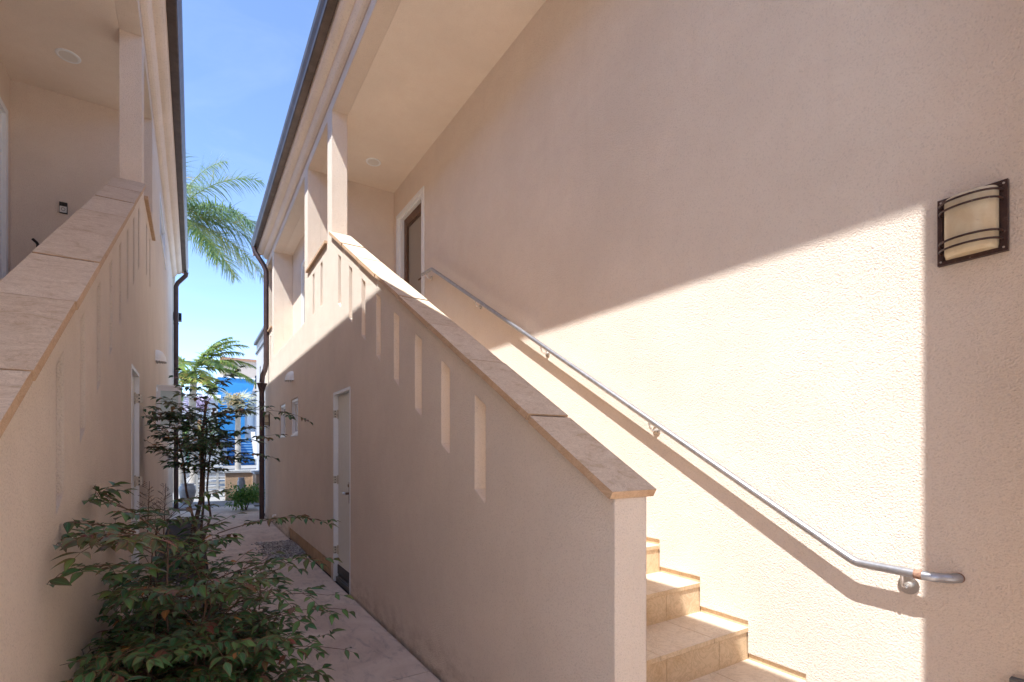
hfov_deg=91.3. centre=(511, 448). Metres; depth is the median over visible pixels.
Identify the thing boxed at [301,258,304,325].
window
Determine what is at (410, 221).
upper door
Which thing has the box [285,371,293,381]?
vent hood
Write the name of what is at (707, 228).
apartment building
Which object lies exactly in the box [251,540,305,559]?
gravel
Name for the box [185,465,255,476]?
street
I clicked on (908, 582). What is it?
handrail
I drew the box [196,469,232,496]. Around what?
garden gate
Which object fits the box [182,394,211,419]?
lilac shrub
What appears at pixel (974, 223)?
wall lamp
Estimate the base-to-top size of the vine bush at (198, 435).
3.951 m
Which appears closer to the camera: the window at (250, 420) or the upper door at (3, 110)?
the upper door at (3, 110)
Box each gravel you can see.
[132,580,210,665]
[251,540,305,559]
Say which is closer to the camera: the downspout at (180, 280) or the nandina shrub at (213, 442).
the nandina shrub at (213, 442)
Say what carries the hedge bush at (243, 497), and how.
on the path
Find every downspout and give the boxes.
[173,271,188,508]
[252,246,268,518]
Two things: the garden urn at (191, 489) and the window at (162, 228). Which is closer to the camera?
the window at (162, 228)
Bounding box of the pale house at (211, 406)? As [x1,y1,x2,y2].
[182,393,220,464]
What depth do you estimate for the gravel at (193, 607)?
4.83 m
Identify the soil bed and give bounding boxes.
[132,513,348,665]
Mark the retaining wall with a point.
(250, 476)
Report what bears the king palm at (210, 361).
on the path
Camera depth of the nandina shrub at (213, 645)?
2.24 m
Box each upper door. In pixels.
[0,97,7,279]
[396,186,423,295]
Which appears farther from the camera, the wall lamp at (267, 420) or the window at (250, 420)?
the window at (250, 420)
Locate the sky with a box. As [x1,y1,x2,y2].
[175,0,318,393]
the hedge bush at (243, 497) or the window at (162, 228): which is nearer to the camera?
the window at (162, 228)
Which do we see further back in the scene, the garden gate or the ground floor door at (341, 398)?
the garden gate
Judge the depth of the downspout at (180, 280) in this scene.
11.79 m
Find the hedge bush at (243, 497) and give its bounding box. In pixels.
[223,482,264,510]
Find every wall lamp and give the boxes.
[264,413,269,426]
[937,178,1009,267]
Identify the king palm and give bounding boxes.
[179,336,255,483]
[179,371,223,485]
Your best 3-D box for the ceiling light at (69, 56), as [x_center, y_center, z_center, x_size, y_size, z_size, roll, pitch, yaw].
[-4.389,-3.875,4.946,0.198,0.010,0.198,0,0,-33]
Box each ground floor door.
[131,364,141,614]
[333,386,349,594]
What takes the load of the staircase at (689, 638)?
on the path
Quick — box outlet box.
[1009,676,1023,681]
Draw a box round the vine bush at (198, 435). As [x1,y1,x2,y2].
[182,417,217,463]
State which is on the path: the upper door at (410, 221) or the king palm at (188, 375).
the king palm at (188, 375)
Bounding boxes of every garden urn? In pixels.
[179,483,196,503]
[237,477,244,491]
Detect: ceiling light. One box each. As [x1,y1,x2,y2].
[55,48,80,63]
[366,158,380,166]
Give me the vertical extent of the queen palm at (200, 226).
11.741 m
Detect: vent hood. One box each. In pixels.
[155,350,166,363]
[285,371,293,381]
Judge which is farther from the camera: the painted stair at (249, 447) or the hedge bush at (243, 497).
the painted stair at (249, 447)
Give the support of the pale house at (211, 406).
on the ground
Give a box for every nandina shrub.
[47,481,358,681]
[141,366,312,593]
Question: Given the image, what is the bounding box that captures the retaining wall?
[223,470,258,502]
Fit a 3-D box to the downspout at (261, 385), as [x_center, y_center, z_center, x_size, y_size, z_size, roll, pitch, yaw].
[-5.175,-1.340,10.290,0.284,5.580,0.210,0,0,21]
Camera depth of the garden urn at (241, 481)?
13.42 m
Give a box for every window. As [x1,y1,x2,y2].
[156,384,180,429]
[160,195,166,269]
[247,414,253,430]
[280,404,284,437]
[291,398,297,436]
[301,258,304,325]
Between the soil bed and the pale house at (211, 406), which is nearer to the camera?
the soil bed
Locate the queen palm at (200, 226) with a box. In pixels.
[173,149,266,492]
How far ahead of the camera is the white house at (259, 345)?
14.11 m
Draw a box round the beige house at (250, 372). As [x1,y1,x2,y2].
[219,357,255,390]
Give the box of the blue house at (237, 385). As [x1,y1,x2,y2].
[213,376,255,463]
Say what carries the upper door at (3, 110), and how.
in the apartment building at (94, 139)
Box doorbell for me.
[59,201,67,213]
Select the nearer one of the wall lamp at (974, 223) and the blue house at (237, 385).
the wall lamp at (974, 223)
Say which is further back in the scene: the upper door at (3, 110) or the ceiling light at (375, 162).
the ceiling light at (375, 162)
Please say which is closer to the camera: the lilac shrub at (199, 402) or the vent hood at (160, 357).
the vent hood at (160, 357)
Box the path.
[173,476,440,681]
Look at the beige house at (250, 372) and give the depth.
66.47 m
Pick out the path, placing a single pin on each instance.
(379, 649)
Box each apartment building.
[0,0,188,681]
[251,0,1023,681]
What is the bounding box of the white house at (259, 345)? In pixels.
[254,326,264,505]
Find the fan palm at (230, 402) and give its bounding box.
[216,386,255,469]
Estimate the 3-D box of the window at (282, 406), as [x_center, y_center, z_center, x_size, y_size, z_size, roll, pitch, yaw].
[-3.992,-0.474,8.793,0.080,0.588,0.660,0,0,-33]
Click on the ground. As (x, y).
(187, 514)
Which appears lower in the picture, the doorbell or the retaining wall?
the retaining wall
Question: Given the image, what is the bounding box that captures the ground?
[171,464,264,518]
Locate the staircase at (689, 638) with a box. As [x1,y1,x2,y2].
[646,537,805,681]
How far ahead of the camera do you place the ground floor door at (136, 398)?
4.40 m
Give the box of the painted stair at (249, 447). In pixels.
[221,432,255,464]
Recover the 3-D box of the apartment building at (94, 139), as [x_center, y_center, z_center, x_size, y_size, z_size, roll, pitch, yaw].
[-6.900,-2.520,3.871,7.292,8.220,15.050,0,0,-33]
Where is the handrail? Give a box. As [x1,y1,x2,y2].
[421,267,964,593]
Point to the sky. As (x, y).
(242, 59)

